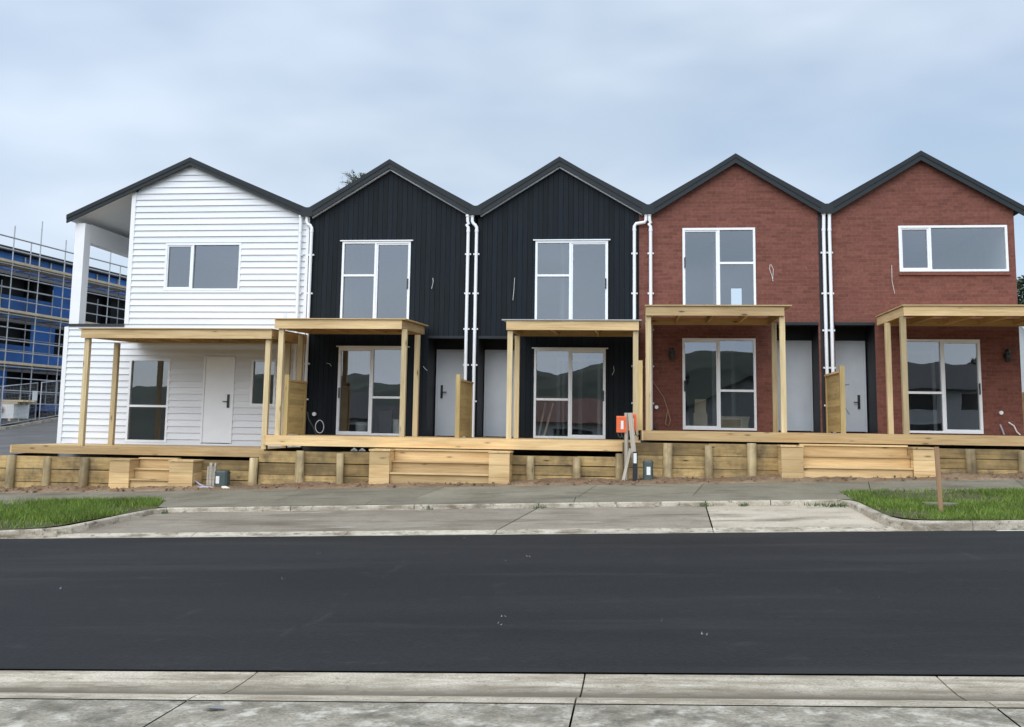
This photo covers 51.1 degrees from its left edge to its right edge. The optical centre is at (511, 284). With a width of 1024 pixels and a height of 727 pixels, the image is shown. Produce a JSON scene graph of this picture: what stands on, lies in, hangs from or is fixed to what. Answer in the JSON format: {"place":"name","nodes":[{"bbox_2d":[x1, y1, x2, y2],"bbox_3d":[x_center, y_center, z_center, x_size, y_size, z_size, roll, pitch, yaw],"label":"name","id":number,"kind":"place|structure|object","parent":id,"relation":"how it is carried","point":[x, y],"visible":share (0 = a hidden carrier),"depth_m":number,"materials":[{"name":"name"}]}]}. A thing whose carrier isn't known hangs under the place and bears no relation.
{"place":"outdoors","nodes":[
{"label":"outdoors","id":0,"kind":"place"},
{"bbox_2d":[204,704,226,708],"bbox_3d":[-1.749,2.490,6.304,0.137,0.020,0.065,3,-8,-17],"label":"fallen leaf","id":1,"kind":"object","parent":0,"point":[218,706],"visible":1,"depth_m":6.31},
{"bbox_2d":[0,491,1022,529],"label":"verge soil","id":2,"kind":"structure","parent":0,"point":[944,494],"depth_m":19.21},
{"bbox_2d":[0,495,168,528],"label":"grass","id":3,"kind":"structure","parent":2,"relation":"on","point":[63,510],"depth_m":20.53,"materials":[{"name":"green plant"}]},
{"bbox_2d":[838,486,1023,519],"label":"grass","id":4,"kind":"structure","parent":2,"relation":"on","point":[907,503],"depth_m":18.35,"materials":[{"name":"green plant"}]},
{"bbox_2d":[934,447,942,511],"bbox_3d":[7.105,3.286,17.810,0.105,1.169,0.040,0,-8,7],"label":"survey stake","id":5,"kind":"object","parent":2,"relation":"on","point":[938,478],"visible":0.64,"depth_m":17.80,"materials":[{"name":"brown wood"}]},
{"bbox_2d":[923,502,959,505],"bbox_3d":[7.402,3.781,18.470,0.620,0.035,0.620,0,-8,7],"label":"manhole cover","id":6,"kind":"object","parent":2,"relation":"on","point":[944,503],"visible":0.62,"depth_m":18.35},
{"bbox_2d":[0,530,1023,674],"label":"road","id":7,"kind":"structure","parent":0,"point":[948,602],"depth_m":10.37,"materials":[{"name":"black asphalt"}]},
{"bbox_2d":[0,417,1023,726],"bbox_3d":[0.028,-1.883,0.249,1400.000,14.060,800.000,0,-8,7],"label":"ground","id":8,"kind":"structure","parent":0,"point":[492,673],"depth_m":8.54,"materials":[{"name":"grey concrete"}]},
{"bbox_2d":[0,412,58,454],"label":"side lane","id":9,"kind":"structure","parent":8,"relation":"on","point":[43,433],"depth_m":41.07,"materials":[{"name":"concrete"}]},
{"bbox_2d":[0,386,3,426],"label":"temporary fence","id":10,"kind":"object","parent":9,"relation":"on","point":[0,401],"visible":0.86,"depth_m":46.53,"materials":[{"name":"metal"}]},
{"bbox_2d":[1,400,35,420],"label":"timber pack","id":11,"kind":"object","parent":9,"relation":"on","point":[14,403],"visible":0.88,"depth_m":48.00,"materials":[{"name":"brown wood"}]},
{"bbox_2d":[0,382,39,425],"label":"temporary fence","id":12,"kind":"object","parent":9,"relation":"on","point":[34,395],"visible":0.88,"depth_m":48.29,"materials":[{"name":"metal"}]},
{"bbox_2d":[0,417,57,429],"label":"lane kerb","id":13,"kind":"structure","parent":9,"relation":"on","point":[28,423],"depth_m":48.00,"materials":[{"name":"concrete"}]},
{"bbox_2d":[29,405,58,415],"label":"covered pile","id":14,"kind":"object","parent":9,"relation":"on","point":[44,407],"visible":0.36,"depth_m":53.90,"materials":[{"name":"blue plastic"}]},
{"bbox_2d":[36,380,60,419],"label":"temporary fence","id":15,"kind":"object","parent":9,"relation":"on","point":[56,400],"visible":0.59,"depth_m":51.05,"materials":[{"name":"metal"}]},
{"bbox_2d":[0,455,112,487],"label":"retaining wall","id":16,"kind":"structure","parent":8,"relation":"on","point":[46,475],"depth_m":24.63,"materials":[{"name":"brown wood"}]},
{"bbox_2d":[0,244,126,412],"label":"unfinished building","id":17,"kind":"structure","parent":8,"relation":"on","point":[42,299],"depth_m":57.07,"materials":[{"name":"concrete"}]},
{"bbox_2d":[0,221,127,417],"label":"scaffold","id":18,"kind":"object","parent":8,"relation":"on","point":[51,274],"visible":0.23,"depth_m":54.27,"materials":[{"name":"metal"}]},
{"bbox_2d":[10,443,300,456],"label":"timber deck","id":19,"kind":"structure","parent":8,"relation":"on","point":[169,450],"depth_m":24.72,"materials":[{"name":"brown wood"}]},
{"bbox_2d":[78,328,306,448],"bbox_3d":[-7.712,2.498,26.009,4.680,2.828,2.720,0,-8,7],"label":"pergola","id":20,"kind":"object","parent":19,"relation":"on","point":[268,337],"visible":0.97,"depth_m":25.02,"materials":[{"name":"brown wood"}]},
{"bbox_2d":[108,457,203,487],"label":"timber steps","id":21,"kind":"structure","parent":8,"relation":"on","point":[141,471],"depth_m":23.95,"materials":[{"name":"brown wood"}]},
{"bbox_2d":[57,157,309,462],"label":"row house","id":22,"kind":"structure","parent":8,"relation":"on","point":[197,244],"depth_m":27.87,"materials":[{"name":"white painted timber weatherboard"},{"name":"dark steel roofing"}]},
{"bbox_2d":[125,358,170,441],"bbox_3d":[-9.385,2.980,27.660,1.110,2.140,0.130,0,-8,7],"label":"window","id":23,"kind":"structure","parent":22,"relation":"in","point":[131,367],"depth_m":27.62,"materials":[{"name":"white metal"}]},
{"bbox_2d":[163,243,241,290],"bbox_3d":[-8.068,-0.469,27.966,2.060,1.255,0.130,0,-8,7],"label":"window","id":24,"kind":"structure","parent":22,"relation":"in","point":[193,245],"depth_m":27.96,"materials":[{"name":"white metal"}]},
{"bbox_2d":[202,358,232,442],"bbox_3d":[-7.530,2.956,27.376,0.734,2.147,0.108,0,-8,7],"label":"door","id":25,"kind":"structure","parent":22,"relation":"in","point":[219,372],"depth_m":27.39,"materials":[{"name":"metal"}]},
{"bbox_2d":[250,359,276,405],"bbox_3d":[-6.344,2.501,27.366,0.660,1.180,0.130,0,-8,7],"label":"window","id":26,"kind":"structure","parent":22,"relation":"in","point":[253,360],"depth_m":27.33,"materials":[{"name":"white metal"}]},
{"bbox_2d":[200,458,258,484],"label":"retaining wall","id":27,"kind":"structure","parent":8,"relation":"on","point":[236,468],"depth_m":24.16,"materials":[{"name":"brown wood"}]},
{"bbox_2d":[258,451,369,484],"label":"retaining wall","id":28,"kind":"structure","parent":8,"relation":"on","point":[294,468],"depth_m":23.96,"materials":[{"name":"brown wood"}]},
{"bbox_2d":[338,171,364,189],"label":"tall tree","id":29,"kind":"object","parent":8,"relation":"on","point":[352,178],"visible":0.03,"depth_m":57.53,"materials":[{"name":"green plant"}]},
{"bbox_2d":[301,159,477,451],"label":"row house","id":30,"kind":"structure","parent":8,"relation":"on","point":[389,238],"depth_m":27.45,"materials":[{"name":"dark painted timber cladding"},{"name":"steel"},{"name":"white aluminium"}]},
{"bbox_2d":[355,422,367,431],"bbox_3d":[-3.862,3.697,27.487,0.360,0.342,0.355,0,-8,7],"label":"bucket","id":31,"kind":"object","parent":30,"relation":"in","point":[361,426],"visible":0.66,"depth_m":27.36,"materials":[{"name":"grey plastic"}]},
{"bbox_2d":[336,346,409,435],"bbox_3d":[-3.533,2.665,26.997,1.890,2.240,0.160,0,-8,7],"label":"sliding door","id":32,"kind":"structure","parent":30,"relation":"in","point":[372,349],"depth_m":27.01,"materials":[{"name":"white metal"}]},
{"bbox_2d":[340,240,412,318],"bbox_3d":[-3.483,-0.061,27.356,1.910,2.180,0.160,0,-8,7],"label":"window","id":33,"kind":"structure","parent":30,"relation":"in","point":[377,243],"depth_m":27.38,"materials":[{"name":"white metal"}]},
{"bbox_2d":[379,411,392,432],"bbox_3d":[-3.250,3.573,27.635,0.320,0.645,0.200,0,-8,7],"label":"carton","id":34,"kind":"object","parent":30,"relation":"in","point":[385,422],"visible":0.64,"depth_m":27.54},
{"bbox_2d":[392,419,398,433],"bbox_3d":[-2.932,3.664,27.433,0.276,0.422,0.271,0,-8,7],"label":"bucket","id":35,"kind":"object","parent":30,"relation":"in","point":[395,426],"visible":0.46,"depth_m":27.33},
{"bbox_2d":[437,351,463,435],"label":"door","id":36,"kind":"structure","parent":30,"relation":"in","point":[450,363],"depth_m":27.78,"materials":[{"name":"metal"}]},
{"bbox_2d":[369,449,513,483],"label":"timber steps","id":37,"kind":"structure","parent":8,"relation":"on","point":[434,466],"depth_m":23.31,"materials":[{"name":"brown wood"}]},
{"bbox_2d":[264,435,640,450],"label":"timber deck","id":38,"kind":"structure","parent":8,"relation":"on","point":[464,442],"depth_m":23.86,"materials":[{"name":"brown wood"}]},
{"bbox_2d":[282,375,307,434],"bbox_3d":[-5.107,2.841,25.209,0.120,1.382,1.400,0,-8,7],"label":"privacy screen","id":39,"kind":"object","parent":38,"relation":"on","point":[294,404],"visible":0.99,"depth_m":25.09,"materials":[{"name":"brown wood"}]},
{"bbox_2d":[274,318,428,436],"bbox_3d":[-3.791,2.214,25.585,3.088,2.763,2.720,0,-8,7],"label":"pergola","id":40,"kind":"object","parent":38,"relation":"on","point":[404,327],"visible":0.97,"depth_m":24.55,"materials":[{"name":"brown wood"}]},
{"bbox_2d":[455,374,473,437],"bbox_3d":[-1.111,2.844,24.941,0.120,1.422,1.900,0,-8,7],"label":"privacy screen","id":41,"kind":"object","parent":38,"relation":"on","point":[463,402],"visible":1,"depth_m":24.69,"materials":[{"name":"beige wood"}]},
{"bbox_2d":[502,319,641,440],"bbox_3d":[1.454,2.224,24.966,3.110,2.733,2.720,0,-8,7],"label":"pergola","id":42,"kind":"object","parent":38,"relation":"on","point":[583,327],"visible":0.95,"depth_m":23.91,"materials":[{"name":"brown wood"}]},
{"bbox_2d":[1,526,911,538],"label":"bay channel","id":43,"kind":"object","parent":8,"relation":"on","point":[508,532],"visible":0.95,"depth_m":17.82,"materials":[{"name":"concrete"}]},
{"bbox_2d":[34,505,902,533],"bbox_3d":[-1.024,4.175,19.085,15.300,0.731,2.080,0,-8,7],"label":"parking bay","id":44,"kind":"object","parent":8,"relation":"on","point":[582,518],"visible":0.73,"depth_m":18.94,"materials":[{"name":"concrete"}]},
{"bbox_2d":[159,501,849,513],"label":"weeds","id":45,"kind":"object","parent":44,"relation":"on","point":[707,505],"visible":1,"depth_m":19.44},
{"bbox_2d":[0,699,1023,726],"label":"footpath","id":46,"kind":"structure","parent":8,"relation":"on","point":[67,713],"depth_m":6.07,"materials":[{"name":"concrete"}]},
{"bbox_2d":[0,479,1023,506],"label":"footpath","id":47,"kind":"structure","parent":8,"relation":"on","point":[609,493],"depth_m":21.31,"materials":[{"name":"concrete"}]},
{"bbox_2d":[0,472,1023,493],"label":"soil strip","id":48,"kind":"object","parent":8,"relation":"on","point":[674,480],"visible":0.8,"depth_m":22.81,"materials":[{"name":"brown soil"}]},
{"bbox_2d":[206,463,217,485],"bbox_3d":[-6.699,4.274,23.889,0.206,0.606,0.100,0,-8,7],"label":"broken post","id":49,"kind":"object","parent":48,"relation":"on","point":[211,469],"visible":0.64,"depth_m":23.85,"materials":[{"name":"beige wood"}]},
{"bbox_2d":[215,470,230,486],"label":"utility pillar","id":50,"kind":"structure","parent":48,"relation":"on","point":[222,477],"depth_m":23.65,"materials":[{"name":"green plastic"}]},
{"bbox_2d":[0,472,1022,491],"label":"rubble","id":51,"kind":"object","parent":48,"relation":"on","point":[459,483],"visible":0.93,"depth_m":22.80,"materials":[{"name":"soil"}]},
{"bbox_2d":[1,471,1023,489],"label":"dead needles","id":52,"kind":"object","parent":48,"relation":"on","point":[518,479],"visible":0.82,"depth_m":22.93,"materials":[{"name":"brown plant"}]},
{"bbox_2d":[624,413,627,479],"bbox_3d":[2.452,3.483,22.943,0.092,1.470,0.089,0,-8,7],"label":"round stake","id":53,"kind":"object","parent":48,"relation":"on","point":[626,444],"visible":0.6,"depth_m":22.92,"materials":[{"name":"beige wood"}]},
{"bbox_2d":[616,416,628,437],"bbox_3d":[2.388,3.065,23.020,0.279,0.482,0.154,0,-8,7],"label":"power box","id":54,"kind":"object","parent":53,"relation":"attached to","point":[621,424],"visible":1,"depth_m":22.96,"materials":[{"name":"orange plastic"}]},
{"bbox_2d":[628,414,638,436],"bbox_3d":[2.615,3.025,23.039,0.274,0.492,0.154,0,-8,7],"label":"power box","id":55,"kind":"object","parent":53,"relation":"attached to","point":[635,421],"visible":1,"depth_m":22.98,"materials":[{"name":"orange plastic"}]},
{"bbox_2d":[621,448,630,481],"bbox_3d":[2.435,3.853,22.764,0.328,0.754,0.071,8,-10,-42],"label":"timber prop","id":56,"kind":"object","parent":48,"relation":"on","point":[626,464],"visible":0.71,"depth_m":22.75,"materials":[{"name":"beige wood"}]},
{"bbox_2d":[628,413,635,464],"bbox_3d":[2.587,3.436,22.837,0.252,1.411,0.088,-5,-9,36],"label":"weathered board","id":57,"kind":"object","parent":48,"relation":"on","point":[631,430],"visible":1,"depth_m":22.86,"materials":[{"name":"beige wood"}]},
{"bbox_2d":[633,452,637,480],"bbox_3d":[2.606,3.852,22.660,0.105,0.630,0.084,0,-8,7],"label":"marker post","id":58,"kind":"object","parent":48,"relation":"on","point":[635,466],"visible":1,"depth_m":22.62,"materials":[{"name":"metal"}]},
{"bbox_2d":[642,460,653,479],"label":"utility pillar","id":59,"kind":"structure","parent":48,"relation":"on","point":[647,469],"depth_m":22.60,"materials":[{"name":"green plastic"}]},
{"bbox_2d":[0,670,1023,707],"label":"gutter channel","id":60,"kind":"object","parent":8,"relation":"on","point":[940,688],"visible":0.89,"depth_m":7.22,"materials":[{"name":"concrete"}]},
{"bbox_2d":[0,499,1023,538],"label":"kerb","id":61,"kind":"structure","parent":8,"relation":"on","point":[919,525],"depth_m":19.57,"materials":[{"name":"concrete"}]},
{"bbox_2d":[0,692,1023,709],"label":"kerb","id":62,"kind":"structure","parent":8,"relation":"on","point":[692,701],"depth_m":6.41,"materials":[{"name":"concrete"}]},
{"bbox_2d":[469,156,647,456],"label":"row house","id":63,"kind":"structure","parent":8,"relation":"on","point":[557,238],"depth_m":27.00,"materials":[{"name":"dark painted timber cladding"},{"name":"steel"},{"name":"white aluminium"}]},
{"bbox_2d":[485,352,514,436],"bbox_3d":[-0.247,2.817,27.617,0.844,2.177,0.042,0,-8,7],"label":"door","id":64,"kind":"structure","parent":63,"relation":"in","point":[496,373],"depth_m":27.61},
{"bbox_2d":[538,403,545,435],"bbox_3d":[0.752,3.407,26.907,0.050,0.901,0.580,-2,-8,19],"label":"leaning batten","id":65,"kind":"object","parent":63,"relation":"in","point":[542,417],"visible":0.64,"depth_m":26.91,"materials":[{"name":"brown wood"}]},
{"bbox_2d":[543,403,553,435],"bbox_3d":[0.915,3.407,26.887,0.050,0.901,0.599,-3,-8,26],"label":"leaning batten","id":66,"kind":"object","parent":63,"relation":"in","point":[548,420],"visible":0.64,"depth_m":26.89,"materials":[{"name":"brown wood"}]},
{"bbox_2d":[532,347,607,438],"bbox_3d":[1.423,2.666,26.414,1.890,2.230,0.160,0,-8,7],"label":"sliding door","id":67,"kind":"structure","parent":63,"relation":"in","point":[571,350],"depth_m":26.38,"materials":[{"name":"white metal"}]},
{"bbox_2d":[533,239,609,318],"bbox_3d":[1.488,-0.060,26.771,1.940,2.170,0.160,0,-8,7],"label":"window","id":68,"kind":"structure","parent":63,"relation":"in","point":[571,242],"depth_m":26.80,"materials":[{"name":"white metal"}]},
{"bbox_2d":[512,453,622,479],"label":"retaining wall","id":69,"kind":"structure","parent":8,"relation":"on","point":[529,471],"depth_m":23.30,"materials":[{"name":"brown wood"}]},
{"bbox_2d":[622,442,778,478],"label":"retaining wall","id":70,"kind":"structure","parent":8,"relation":"on","point":[755,459],"depth_m":22.97,"materials":[{"name":"brown wood"}]},
{"bbox_2d":[639,153,832,455],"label":"row house","id":71,"kind":"structure","parent":8,"relation":"on","point":[714,235],"depth_m":26.47,"materials":[{"name":"brick"}]},
{"bbox_2d":[693,413,706,425],"bbox_3d":[4.730,3.436,26.915,0.340,0.420,0.404,0,-8,7],"label":"cardboard box","id":72,"kind":"object","parent":71,"relation":"in","point":[699,419],"visible":0.82,"depth_m":26.73,"materials":[{"name":"beige cardboard"}]},
{"bbox_2d":[694,399,705,412],"bbox_3d":[4.736,3.056,26.965,0.280,0.340,0.404,0,-8,7],"label":"cardboard box","id":73,"kind":"object","parent":72,"relation":"on","point":[699,405],"visible":0.93,"depth_m":26.77,"materials":[{"name":"beige cardboard"}]},
{"bbox_2d":[682,228,755,304],"bbox_3d":[5.102,-0.331,26.381,1.770,2.170,0.160,0,-8,7],"label":"window","id":74,"kind":"structure","parent":71,"relation":"in","point":[717,230],"depth_m":26.38,"materials":[{"name":"white metal"}]},
{"bbox_2d":[682,338,756,430],"bbox_3d":[5.037,2.410,26.022,1.760,2.220,0.160,0,-8,7],"label":"sliding door","id":75,"kind":"structure","parent":71,"relation":"in","point":[718,395],"depth_m":25.97,"materials":[{"name":"white metal"}]},
{"bbox_2d":[716,416,749,427],"bbox_3d":[5.542,3.476,26.841,0.789,0.345,0.450,0,-8,7],"label":"board stack","id":76,"kind":"object","parent":71,"relation":"in","point":[733,422],"visible":0.61,"depth_m":26.62,"materials":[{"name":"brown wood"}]},
{"bbox_2d":[777,342,810,430],"bbox_3d":[7.021,2.543,26.798,0.874,2.197,0.042,0,-8,7],"label":"door","id":77,"kind":"structure","parent":71,"relation":"in","point":[798,394],"depth_m":26.76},
{"bbox_2d":[641,430,1023,445],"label":"timber deck","id":78,"kind":"structure","parent":8,"relation":"on","point":[925,439],"depth_m":22.87,"materials":[{"name":"brown wood"}]},
{"bbox_2d":[638,360,642,429],"bbox_3d":[2.912,2.529,24.306,0.120,1.527,1.600,0,-8,7],"label":"privacy screen","id":79,"kind":"object","parent":78,"relation":"on","point":[640,394],"visible":0.96,"depth_m":23.52,"materials":[{"name":"beige wood"}]},
{"bbox_2d":[644,305,791,432],"bbox_3d":[4.651,1.959,24.625,3.180,2.803,2.720,0,-8,7],"label":"pergola","id":80,"kind":"object","parent":78,"relation":"on","point":[773,313],"visible":0.97,"depth_m":23.59,"materials":[{"name":"brown wood"}]},
{"bbox_2d":[824,366,845,432],"bbox_3d":[7.240,2.593,23.991,0.120,1.452,1.900,0,-8,7],"label":"privacy screen","id":81,"kind":"object","parent":78,"relation":"on","point":[835,401],"visible":0.98,"depth_m":23.80,"materials":[{"name":"beige wood"}]},
{"bbox_2d":[875,305,1023,433],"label":"pergola","id":82,"kind":"object","parent":78,"relation":"on","point":[962,315],"visible":0.96,"depth_m":23.31,"materials":[{"name":"brown wood"}]},
{"bbox_2d":[777,444,935,477],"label":"timber steps","id":83,"kind":"structure","parent":8,"relation":"on","point":[826,460],"depth_m":22.31,"materials":[{"name":"brown wood"}]},
{"bbox_2d":[818,151,1023,449],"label":"row house","id":84,"kind":"structure","parent":8,"relation":"on","point":[920,228],"depth_m":25.95,"materials":[{"name":"brick"}]},
{"bbox_2d":[835,343,864,431],"bbox_3d":[8.348,2.537,26.609,0.794,2.197,0.108,0,-8,7],"label":"door","id":85,"kind":"structure","parent":84,"relation":"in","point":[848,355],"depth_m":26.62,"materials":[{"name":"metal"}]},
{"bbox_2d":[907,339,983,433],"bbox_3d":[10.221,2.405,25.412,1.760,2.220,0.160,0,-8,7],"label":"sliding door","id":86,"kind":"structure","parent":84,"relation":"in","point":[941,341],"depth_m":25.36,"materials":[{"name":"white metal"}]},
{"bbox_2d":[898,225,1010,274],"bbox_3d":[10.627,-0.831,25.803,2.560,1.210,0.150,0,-8,7],"label":"window","id":87,"kind":"structure","parent":84,"relation":"in","point":[903,271],"depth_m":25.76,"materials":[{"name":"white metal"}]},
{"bbox_2d":[932,448,1023,473],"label":"retaining wall","id":88,"kind":"structure","parent":8,"relation":"on","point":[971,461],"depth_m":22.31,"materials":[{"name":"brown wood"}]},
{"bbox_2d":[1017,275,1023,304],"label":"broadleaf tree","id":89,"kind":"object","parent":8,"relation":"on","point":[1020,287],"visible":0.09,"depth_m":61.06,"materials":[{"name":"green plant"}]},
{"bbox_2d":[1019,326,1023,396],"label":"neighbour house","id":90,"kind":"structure","parent":8,"relation":"on","point":[1021,333],"depth_m":54.07,"materials":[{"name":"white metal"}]},
{"bbox_2d":[1022,392,1023,422],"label":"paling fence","id":91,"kind":"object","parent":8,"relation":"on","point":[1023,404],"visible":0.02,"depth_m":37.94,"materials":[{"name":"brown wood"}]},
{"bbox_2d":[0,0,1023,304],"label":"sky","id":92,"kind":"structure","parent":0,"point":[283,98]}
]}

